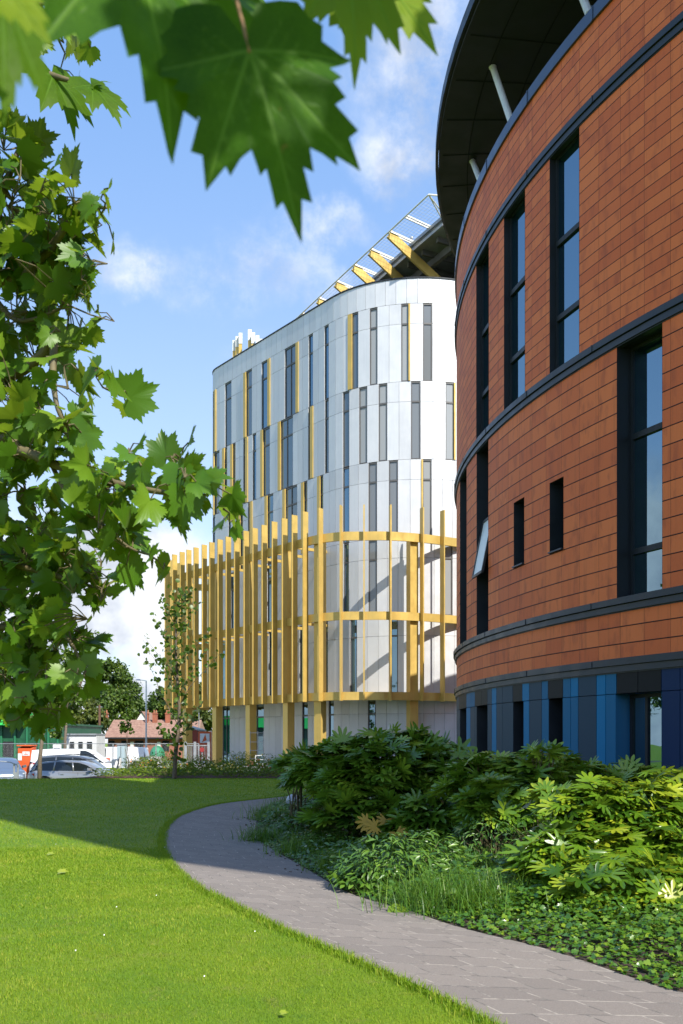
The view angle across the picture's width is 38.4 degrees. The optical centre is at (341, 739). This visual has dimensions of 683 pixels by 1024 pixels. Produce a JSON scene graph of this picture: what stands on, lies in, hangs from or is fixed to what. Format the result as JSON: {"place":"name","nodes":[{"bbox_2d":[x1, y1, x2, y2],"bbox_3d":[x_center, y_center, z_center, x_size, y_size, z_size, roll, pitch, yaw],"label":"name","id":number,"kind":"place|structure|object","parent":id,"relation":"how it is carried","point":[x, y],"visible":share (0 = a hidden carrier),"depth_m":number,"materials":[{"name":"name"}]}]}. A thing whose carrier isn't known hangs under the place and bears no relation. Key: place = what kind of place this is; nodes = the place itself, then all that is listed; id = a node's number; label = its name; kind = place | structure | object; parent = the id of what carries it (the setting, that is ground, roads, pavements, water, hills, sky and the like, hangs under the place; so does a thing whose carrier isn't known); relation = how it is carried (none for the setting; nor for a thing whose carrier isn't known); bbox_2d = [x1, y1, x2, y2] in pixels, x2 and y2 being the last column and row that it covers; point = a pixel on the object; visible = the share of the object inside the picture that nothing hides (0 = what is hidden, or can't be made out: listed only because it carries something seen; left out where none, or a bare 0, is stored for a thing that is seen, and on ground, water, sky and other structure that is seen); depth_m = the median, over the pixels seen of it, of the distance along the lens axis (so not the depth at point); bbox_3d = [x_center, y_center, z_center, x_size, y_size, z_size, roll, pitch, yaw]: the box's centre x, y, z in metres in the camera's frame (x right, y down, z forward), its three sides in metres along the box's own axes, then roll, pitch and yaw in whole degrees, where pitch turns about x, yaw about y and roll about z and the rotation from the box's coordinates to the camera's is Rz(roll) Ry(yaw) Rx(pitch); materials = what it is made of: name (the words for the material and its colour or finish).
{"place":"outdoors","nodes":[
{"label":"outdoors","id":0,"kind":"place"},
{"bbox_2d":[63,772,282,778],"bbox_3d":[-6.200,1.882,44.275,12.000,0.779,10.150,0,0,0],"label":"soil border","id":1,"kind":"object","parent":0,"point":[181,776],"visible":0.16,"depth_m":40.20,"materials":[{"name":"brown soil"}]},
{"bbox_2d":[118,694,136,768],"bbox_3d":[-9.892,-0.128,45.688,1.001,3.957,0.846,0,0,0],"label":"sapling","id":2,"kind":"object","parent":1,"relation":"on","point":[124,728],"visible":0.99,"depth_m":45.59,"materials":[{"name":"green plant"}]},
{"bbox_2d":[89,766,286,777],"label":"border ground cover","id":3,"kind":"object","parent":1,"relation":"on","point":[119,772],"visible":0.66,"depth_m":40.12,"materials":[{"name":"green plant"}]},
{"bbox_2d":[135,760,274,771],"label":"plaza paving","id":4,"kind":"structure","parent":0,"point":[197,766],"depth_m":62.99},
{"bbox_2d":[184,742,209,766],"bbox_3d":[-8.523,1.310,57.975,1.502,2.360,0.150,0,0,0],"label":"steel railing","id":5,"kind":"object","parent":4,"relation":"on","point":[195,750],"visible":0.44,"depth_m":57.90,"materials":[{"name":"metal"}]},
{"bbox_2d":[164,276,456,764],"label":"silver office building","id":6,"kind":"structure","parent":4,"relation":"on","point":[327,587],"depth_m":55.76,"materials":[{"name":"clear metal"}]},
{"bbox_2d":[213,389,215,452],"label":"window","id":7,"kind":"structure","parent":6,"relation":"in","point":[214,394],"depth_m":67.83,"materials":[{"name":"yellow glass"}]},
{"bbox_2d":[213,451,218,514],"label":"window","id":8,"kind":"structure","parent":6,"relation":"in","point":[215,455],"depth_m":67.89,"materials":[{"name":"yellow"}]},
{"bbox_2d":[223,706,229,762],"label":"window","id":9,"kind":"structure","parent":6,"relation":"in","point":[226,710],"depth_m":66.66,"materials":[{"name":"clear glass"}]},
{"bbox_2d":[225,381,230,446],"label":"window","id":10,"kind":"structure","parent":6,"relation":"in","point":[228,385],"depth_m":66.53,"materials":[{"name":"blue"}]},
{"bbox_2d":[230,443,235,486],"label":"window","id":11,"kind":"structure","parent":6,"relation":"in","point":[233,446],"depth_m":65.90,"materials":[{"name":"yellow"}]},
{"bbox_2d":[244,437,247,503],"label":"window","id":12,"kind":"structure","parent":6,"relation":"in","point":[246,439],"depth_m":64.41,"materials":[{"name":"yellow"}]},
{"bbox_2d":[243,369,251,437],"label":"window","id":13,"kind":"structure","parent":6,"relation":"in","point":[247,376],"depth_m":64.52,"materials":[{"name":"yellow metal"}]},
{"bbox_2d":[233,329,261,356],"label":"rooftop flue screen","id":14,"kind":"object","parent":6,"relation":"on","point":[237,345],"visible":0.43,"depth_m":70.14,"materials":[{"name":"white metal"}]},
{"bbox_2d":[248,501,251,553],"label":"window","id":15,"kind":"structure","parent":6,"relation":"in","point":[250,503],"depth_m":64.00,"materials":[{"name":"yellow glass"}]},
{"bbox_2d":[253,433,255,499],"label":"window","id":16,"kind":"structure","parent":6,"relation":"in","point":[254,435],"depth_m":63.84,"materials":[{"name":"blue glass"}]},
{"bbox_2d":[256,704,263,762],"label":"window","id":17,"kind":"structure","parent":6,"relation":"in","point":[259,708],"depth_m":63.29,"materials":[{"name":"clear glass"}]},
{"bbox_2d":[260,427,270,496],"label":"window","id":18,"kind":"structure","parent":6,"relation":"in","point":[264,434],"depth_m":62.78,"materials":[{"name":"yellow"}]},
{"bbox_2d":[262,358,269,429],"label":"window","id":19,"kind":"structure","parent":6,"relation":"in","point":[265,365],"depth_m":62.69,"materials":[{"name":"blue glass"}]},
{"bbox_2d":[264,494,272,562],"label":"window","id":20,"kind":"structure","parent":6,"relation":"in","point":[268,500],"depth_m":62.44,"materials":[{"name":"yellow glass"}]},
{"bbox_2d":[268,563,270,621],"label":"window","id":21,"kind":"structure","parent":6,"relation":"in","point":[269,564],"depth_m":62.40,"materials":[{"name":"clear glass"}]},
{"bbox_2d":[278,416,292,490],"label":"window","id":22,"kind":"structure","parent":6,"relation":"in","point":[285,427],"depth_m":60.92,"materials":[{"name":"grey"}]},
{"bbox_2d":[282,485,297,542],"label":"window","id":23,"kind":"structure","parent":6,"relation":"in","point":[289,502],"depth_m":60.57,"materials":[{"name":"blue"}]},
{"bbox_2d":[285,342,298,418],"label":"window","id":24,"kind":"structure","parent":6,"relation":"in","point":[291,353],"depth_m":60.30,"materials":[{"name":"blue glass"}]},
{"bbox_2d":[301,481,306,553],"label":"window","id":25,"kind":"structure","parent":6,"relation":"in","point":[304,484],"depth_m":59.18,"materials":[{"name":"yellow"}]},
{"bbox_2d":[303,702,310,746],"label":"window","id":26,"kind":"structure","parent":6,"relation":"in","point":[305,704],"depth_m":59.18,"materials":[{"name":"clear glass"}]},
{"bbox_2d":[309,406,312,479],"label":"window","id":27,"kind":"structure","parent":6,"relation":"in","point":[311,408],"depth_m":58.49,"materials":[{"name":"yellow glass"}]},
{"bbox_2d":[309,334,312,406],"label":"window","id":28,"kind":"structure","parent":6,"relation":"in","point":[311,336],"depth_m":58.67,"materials":[{"name":"blue glass"}]},
{"bbox_2d":[317,475,323,534],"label":"window","id":29,"kind":"structure","parent":6,"relation":"in","point":[320,493],"depth_m":57.81,"materials":[{"name":"yellow glass"}]},
{"bbox_2d":[325,399,328,473],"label":"window","id":30,"kind":"structure","parent":6,"relation":"in","point":[326,401],"depth_m":57.36,"materials":[{"name":"blue glass"}]},
{"bbox_2d":[325,325,328,399],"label":"window","id":31,"kind":"structure","parent":6,"relation":"in","point":[326,327],"depth_m":57.36,"materials":[{"name":"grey glass"}]},
{"bbox_2d":[343,391,348,467],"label":"window","id":32,"kind":"structure","parent":6,"relation":"in","point":[346,394],"depth_m":56.10,"materials":[{"name":"grey"}]},
{"bbox_2d":[344,543,348,611],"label":"window","id":33,"kind":"structure","parent":6,"relation":"in","point":[346,546],"depth_m":56.10,"materials":[{"name":"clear glass"}]},
{"bbox_2d":[343,467,349,543],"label":"window","id":34,"kind":"structure","parent":6,"relation":"in","point":[345,470],"depth_m":56.10,"materials":[{"name":"glass"}]},
{"bbox_2d":[348,312,357,389],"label":"window","id":35,"kind":"structure","parent":6,"relation":"in","point":[352,318],"depth_m":55.73,"materials":[{"name":"yellow metal"}]},
{"bbox_2d":[350,620,357,691],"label":"window","id":36,"kind":"structure","parent":6,"relation":"in","point":[353,623],"depth_m":55.77,"materials":[{"name":"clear glass"}]},
{"bbox_2d":[359,387,366,463],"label":"window","id":37,"kind":"structure","parent":6,"relation":"in","point":[362,391],"depth_m":55.39,"materials":[{"name":"grey glass"}]},
{"bbox_2d":[368,700,375,729],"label":"window","id":38,"kind":"structure","parent":6,"relation":"in","point":[371,703],"depth_m":55.13,"materials":[{"name":"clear glass"}]},
{"bbox_2d":[369,541,376,610],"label":"window","id":39,"kind":"structure","parent":6,"relation":"in","point":[372,544],"depth_m":55.09,"materials":[{"name":"grey glass"}]},
{"bbox_2d":[369,462,376,530],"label":"window","id":40,"kind":"structure","parent":6,"relation":"in","point":[372,466],"depth_m":55.09,"materials":[{"name":"grey glass"}]},
{"bbox_2d":[370,308,376,385],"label":"window","id":41,"kind":"structure","parent":6,"relation":"in","point":[373,312],"depth_m":55.09,"materials":[{"name":"grey glass"}]},
{"bbox_2d":[295,194,455,318],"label":"roof canopy","id":42,"kind":"structure","parent":6,"relation":"on","point":[428,252],"depth_m":56.77,"materials":[{"name":"metal"}]},
{"bbox_2d":[379,384,386,461],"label":"window","id":43,"kind":"structure","parent":6,"relation":"in","point":[382,387],"depth_m":54.86,"materials":[{"name":"grey glass"}]},
{"bbox_2d":[389,460,397,531],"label":"window","id":44,"kind":"structure","parent":6,"relation":"in","point":[393,465],"depth_m":54.68,"materials":[{"name":"grey glass"}]},
{"bbox_2d":[392,620,397,691],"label":"window","id":45,"kind":"structure","parent":6,"relation":"in","point":[394,622],"depth_m":54.66,"materials":[{"name":"clear glass"}]},
{"bbox_2d":[401,303,409,381],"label":"window","id":46,"kind":"structure","parent":6,"relation":"in","point":[405,308],"depth_m":54.54,"materials":[{"name":"grey glass"}]},
{"bbox_2d":[411,381,419,458],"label":"window","id":47,"kind":"structure","parent":6,"relation":"in","point":[415,386],"depth_m":54.49,"materials":[{"name":"grey glass"}]},
{"bbox_2d":[421,459,430,534],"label":"window","id":48,"kind":"structure","parent":6,"relation":"in","point":[425,464],"depth_m":54.49,"materials":[{"name":"grey glass"}]},
{"bbox_2d":[423,304,431,380],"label":"window","id":49,"kind":"structure","parent":6,"relation":"in","point":[427,308],"depth_m":54.49,"materials":[{"name":"grey glass"}]},
{"bbox_2d":[445,546,451,614],"bbox_3d":[5.910,-9.050,54.715,0.472,4.280,0.242,0,0,-13],"label":"wall panel","id":50,"kind":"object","parent":6,"relation":"in","point":[448,549],"depth_m":54.64,"materials":[{"name":"grey"}]},
{"bbox_2d":[446,382,455,459],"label":"window","id":51,"kind":"structure","parent":6,"relation":"in","point":[450,387],"depth_m":54.65,"materials":[{"name":"grey glass"}]},
{"bbox_2d":[0,0,468,742],"label":"sky","id":52,"kind":"structure","parent":0,"point":[192,269],"materials":[{"name":"blue"}]},
{"bbox_2d":[0,744,494,1023],"bbox_3d":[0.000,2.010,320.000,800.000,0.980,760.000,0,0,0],"label":"lawn","id":53,"kind":"structure","parent":0,"point":[153,1009],"depth_m":7.08,"materials":[{"name":"green plant"}]},
{"bbox_2d":[9,645,85,778],"bbox_3d":[-13.744,-0.966,45.536,3.758,7.196,2.140,0,0,0],"label":"street tree","id":54,"kind":"object","parent":53,"relation":"on","point":[75,705],"visible":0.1,"depth_m":45.47,"materials":[{"name":"green plant"}]},
{"bbox_2d":[55,682,110,733],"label":"broadleaf tree","id":55,"kind":"object","parent":53,"relation":"on","point":[86,717],"visible":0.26,"depth_m":90.72,"materials":[{"name":"green plant"}]},
{"bbox_2d":[81,657,144,733],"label":"broadleaf tree","id":56,"kind":"object","parent":53,"relation":"on","point":[113,699],"visible":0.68,"depth_m":136.90,"materials":[{"name":"green plant"}]},
{"bbox_2d":[144,685,164,719],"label":"broadleaf tree","id":57,"kind":"object","parent":53,"relation":"on","point":[154,702],"visible":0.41,"depth_m":148.45,"materials":[{"name":"green plant"}]},
{"bbox_2d":[105,710,205,759],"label":"bungalow","id":58,"kind":"object","parent":53,"relation":"on","point":[113,734],"visible":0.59,"depth_m":108.87,"materials":[{"name":"red brick"}]},
{"bbox_2d":[137,579,224,778],"bbox_3d":[-6.370,-2.348,38.496,3.622,7.906,2.174,0,0,0],"label":"young tree","id":59,"kind":"object","parent":53,"relation":"on","point":[183,625],"visible":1,"depth_m":38.54,"materials":[{"name":"green plant"}]},
{"bbox_2d":[163,681,211,731],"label":"broadleaf tree","id":60,"kind":"object","parent":53,"relation":"on","point":[205,716],"visible":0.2,"depth_m":144.36,"materials":[{"name":"green plant"}]},
{"bbox_2d":[0,0,437,743],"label":"plane tree","id":61,"kind":"object","parent":53,"relation":"on","point":[242,78],"visible":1,"depth_m":3.10,"materials":[{"name":"green plant"}]},
{"bbox_2d":[155,795,515,1023],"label":"grass fringe","id":62,"kind":"object","parent":53,"relation":"on","point":[197,885],"depth_m":7.50,"materials":[{"name":"green plant"}]},
{"bbox_2d":[435,0,682,831],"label":"drum building","id":63,"kind":"structure","parent":53,"relation":"on","point":[559,154],"depth_m":18.41,"materials":[{"name":"ceramic"}]},
{"bbox_2d":[460,708,465,743],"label":"window","id":64,"kind":"structure","parent":63,"relation":"in","point":[463,711],"depth_m":25.70,"materials":[{"name":"black glass"}]},
{"bbox_2d":[460,468,466,643],"bbox_3d":[3.327,-4.600,25.067,0.451,4.380,1.255,0,0,0],"label":"window","id":65,"kind":"structure","parent":63,"relation":"in","point":[463,484],"depth_m":25.70,"materials":[{"name":"black glass"}]},
{"bbox_2d":[472,446,487,634],"bbox_3d":[3.401,-4.600,22.691,0.585,4.380,1.023,0,0,-7],"label":"window","id":66,"kind":"structure","parent":63,"relation":"in","point":[480,570],"depth_m":23.19,"materials":[{"name":"black glass"}]},
{"bbox_2d":[477,705,486,752],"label":"window","id":67,"kind":"structure","parent":63,"relation":"in","point":[481,710],"depth_m":23.19,"materials":[{"name":"black glass"}]},
{"bbox_2d":[476,251,488,438],"bbox_3d":[3.387,-9.125,22.695,0.274,4.250,1.100,0,0,-7],"label":"window","id":68,"kind":"structure","parent":63,"relation":"in","point":[482,272],"depth_m":23.18,"materials":[{"name":"black glass"}]},
{"bbox_2d":[504,196,524,408],"bbox_3d":[3.747,-9.125,20.577,0.274,4.250,1.127,0,0,-13],"label":"window","id":69,"kind":"structure","parent":63,"relation":"in","point":[514,226],"depth_m":20.95,"materials":[{"name":"blue glass"}]},
{"bbox_2d":[512,497,523,567],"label":"window","id":70,"kind":"structure","parent":63,"relation":"in","point":[518,505],"depth_m":20.57,"materials":[{"name":"black glass"}]},
{"bbox_2d":[513,701,523,753],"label":"window","id":71,"kind":"structure","parent":63,"relation":"in","point":[518,707],"depth_m":20.59,"materials":[{"name":"black glass"}]},
{"bbox_2d":[548,477,562,553],"bbox_3d":[4.286,-4.265,18.780,0.491,1.370,0.511,0,0,-18],"label":"window","id":72,"kind":"structure","parent":63,"relation":"in","point":[556,487],"depth_m":19.00,"materials":[{"name":"black glass"}]},
{"bbox_2d":[549,698,562,757],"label":"window","id":73,"kind":"structure","parent":63,"relation":"in","point":[555,705],"depth_m":19.03,"materials":[{"name":"black glass"}]},
{"bbox_2d":[550,134,578,372],"bbox_3d":[4.314,-9.125,18.509,0.274,4.250,1.048,0,0,-18],"label":"window","id":74,"kind":"structure","parent":63,"relation":"in","point":[564,170],"depth_m":18.75,"materials":[{"name":"blue glass"}]},
{"bbox_2d":[616,691,661,768],"bbox_3d":[5.168,0.110,16.538,0.444,1.780,1.119,0,0,-24],"label":"window","id":75,"kind":"structure","parent":63,"relation":"in","point":[638,715],"depth_m":16.88,"materials":[{"name":"glass"}]},
{"bbox_2d":[617,327,661,597],"bbox_3d":[5.177,-4.600,16.519,0.444,4.380,1.107,0,0,-24],"label":"window","id":76,"kind":"structure","parent":63,"relation":"in","point":[639,364],"depth_m":16.87,"materials":[{"name":"grey metal"}]},
{"bbox_2d":[165,795,682,1023],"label":"path","id":77,"kind":"structure","parent":0,"point":[514,982],"depth_m":7.37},
{"bbox_2d":[255,806,682,991],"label":"planting bed","id":78,"kind":"object","parent":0,"point":[642,972],"visible":0.09,"depth_m":7.46,"materials":[{"name":"soil"}]},
{"bbox_2d":[219,819,296,842],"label":"sedge tuft","id":79,"kind":"object","parent":78,"relation":"on","point":[260,837],"visible":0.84,"depth_m":14.91,"materials":[{"name":"green plant"}]},
{"bbox_2d":[232,796,311,821],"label":"sedge tuft","id":80,"kind":"object","parent":78,"relation":"on","point":[257,815],"visible":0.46,"depth_m":18.85,"materials":[{"name":"green plant"}]},
{"bbox_2d":[263,826,347,856],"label":"sedge tuft","id":81,"kind":"object","parent":78,"relation":"on","point":[293,844],"visible":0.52,"depth_m":13.22,"materials":[{"name":"green plant"}]},
{"bbox_2d":[261,790,378,849],"bbox_3d":[-0.304,1.151,15.543,1.485,0.873,4.889,0,0,-12],"label":"hebe shrub","id":82,"kind":"object","parent":78,"relation":"on","point":[289,821],"visible":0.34,"depth_m":15.17,"materials":[{"name":"green plant"}]},
{"bbox_2d":[296,843,372,871],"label":"sedge tuft","id":83,"kind":"object","parent":78,"relation":"on","point":[321,863],"visible":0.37,"depth_m":11.49,"materials":[{"name":"green plant"}]},
{"bbox_2d":[253,794,469,842],"bbox_3d":[1.106,1.352,19.397,5.899,0.472,11.725,0,0,0],"label":"bushy ground cover","id":84,"kind":"object","parent":78,"relation":"on","point":[280,822],"visible":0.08,"depth_m":17.18,"materials":[{"name":"green plant"}]},
{"bbox_2d":[267,721,491,851],"bbox_3d":[0.620,0.646,14.222,4.389,1.864,3.027,0,0,25],"label":"fatsia shrub","id":85,"kind":"object","parent":78,"relation":"on","point":[343,774],"visible":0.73,"depth_m":13.71,"materials":[{"name":"green plant"}]},
{"bbox_2d":[355,813,407,840],"bbox_3d":[0.490,1.142,12.633,0.590,0.390,0.524,0,0,-22],"label":"yellow leaf spray","id":86,"kind":"object","parent":85,"relation":"attached to","point":[364,821],"visible":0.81,"depth_m":12.54,"materials":[{"name":"plant"}]},
{"bbox_2d":[326,827,470,890],"bbox_3d":[0.679,1.252,10.285,1.734,0.646,1.199,0,0,-33],"label":"laurel shrub","id":87,"kind":"object","parent":78,"relation":"on","point":[349,870],"visible":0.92,"depth_m":10.05,"materials":[{"name":"green plant"}]},
{"bbox_2d":[387,888,456,912],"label":"broad leaf weed","id":88,"kind":"object","parent":78,"relation":"on","point":[398,907],"visible":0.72,"depth_m":8.81,"materials":[{"name":"green plant"}]},
{"bbox_2d":[328,857,524,921],"bbox_3d":[0.927,1.306,9.061,2.121,0.487,2.019,0,0,-39],"label":"sedge tuft","id":89,"kind":"object","parent":78,"relation":"on","point":[431,891],"visible":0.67,"depth_m":8.92,"materials":[{"name":"green plant"}]},
{"bbox_2d":[262,825,682,988],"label":"ivy ground cover","id":90,"kind":"object","parent":78,"relation":"on","point":[649,921],"visible":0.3,"depth_m":7.78,"materials":[{"name":"green plant"}]},
{"bbox_2d":[431,842,516,879],"bbox_3d":[1.350,1.324,10.811,1.826,0.452,2.037,0,0,0],"label":"sedge tuft","id":91,"kind":"object","parent":78,"relation":"on","point":[480,856],"visible":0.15,"depth_m":10.81,"materials":[{"name":"green plant"}]},
{"bbox_2d":[380,862,582,924],"bbox_3d":[1.408,1.321,8.797,2.432,0.459,2.039,0,0,0],"label":"sedge tuft","id":92,"kind":"object","parent":78,"relation":"on","point":[491,895],"visible":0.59,"depth_m":8.65,"materials":[{"name":"green plant"}]},
{"bbox_2d":[297,806,680,900],"bbox_3d":[2.733,1.391,16.484,6.669,0.461,15.150,0,0,0],"label":"ground cover by wall","id":93,"kind":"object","parent":78,"relation":"on","point":[393,867],"visible":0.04,"depth_m":10.84,"materials":[{"name":"green plant"}]},
{"bbox_2d":[445,810,541,857],"bbox_3d":[2.009,1.201,11.452,1.576,0.743,0.970,0,0,33],"label":"twiggy shrub","id":94,"kind":"object","parent":78,"relation":"on","point":[496,838],"visible":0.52,"depth_m":11.44,"materials":[{"name":"green plant"}]},
{"bbox_2d":[424,739,682,855],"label":"fatsia shrub","id":95,"kind":"object","parent":78,"relation":"on","point":[498,783],"visible":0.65,"depth_m":12.30,"materials":[{"name":"green plant"}]},
{"bbox_2d":[499,766,682,929],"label":"fatsia shrub","id":96,"kind":"object","parent":78,"relation":"on","point":[591,837],"visible":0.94,"depth_m":9.06,"materials":[{"name":"green plant"}]},
{"label":"car park","id":97,"kind":"structure","parent":0,"visible":0},
{"bbox_2d":[0,757,26,778],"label":"hatchback car","id":98,"kind":"object","parent":97,"relation":"on","point":[6,769],"visible":0.54,"depth_m":52.00,"materials":[{"name":"blue paint"}]},
{"bbox_2d":[17,745,36,777],"bbox_3d":[-18.240,1.400,56.925,0.853,2.180,1.050,0,0,0],"label":"orange bin","id":99,"kind":"object","parent":97,"relation":"on","point":[24,754],"visible":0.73,"depth_m":56.50,"materials":[{"name":"red paint"}]},
{"bbox_2d":[0,713,102,760],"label":"green shed","id":100,"kind":"structure","parent":97,"relation":"on","point":[22,735],"depth_m":72.00,"materials":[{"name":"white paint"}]},
{"bbox_2d":[27,759,111,778],"bbox_3d":[-13.001,1.720,48.700,4.720,1.532,2.240,0,0,4],"label":"estate car","id":101,"kind":"object","parent":97,"relation":"on","point":[69,768],"visible":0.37,"depth_m":47.95,"materials":[{"name":"silver metal"}]},
{"bbox_2d":[31,754,109,770],"bbox_3d":[-13.730,1.621,51.600,4.850,1.732,2.270,0,0,4],"label":"estate car","id":102,"kind":"object","parent":97,"relation":"on","point":[62,757],"visible":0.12,"depth_m":50.98,"materials":[{"name":"grey paint"}]},
{"bbox_2d":[29,749,124,771],"bbox_3d":[-15.132,1.503,56.500,5.200,1.966,2.340,0,0,0],"label":"white van","id":103,"kind":"object","parent":97,"relation":"on","point":[103,760],"visible":0.2,"depth_m":55.73,"materials":[{"name":"white paint"}]},
{"bbox_2d":[67,734,105,756],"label":"site cabin","id":104,"kind":"object","parent":97,"relation":"on","point":[85,738],"visible":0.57,"depth_m":66.00,"materials":[{"name":"metal"}]},
{"bbox_2d":[0,743,198,765],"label":"site fence","id":105,"kind":"object","parent":97,"relation":"on","point":[99,747],"visible":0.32,"depth_m":59.92,"materials":[{"name":"metal"}]},
{"bbox_2d":[105,747,149,768],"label":"white van","id":106,"kind":"object","parent":97,"relation":"on","point":[130,752],"visible":0.17,"depth_m":71.17,"materials":[{"name":"white paint"}]},
{"bbox_2d":[198,732,211,760],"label":"box trailer","id":107,"kind":"object","parent":97,"relation":"on","point":[204,738],"visible":0.24,"depth_m":74.00,"materials":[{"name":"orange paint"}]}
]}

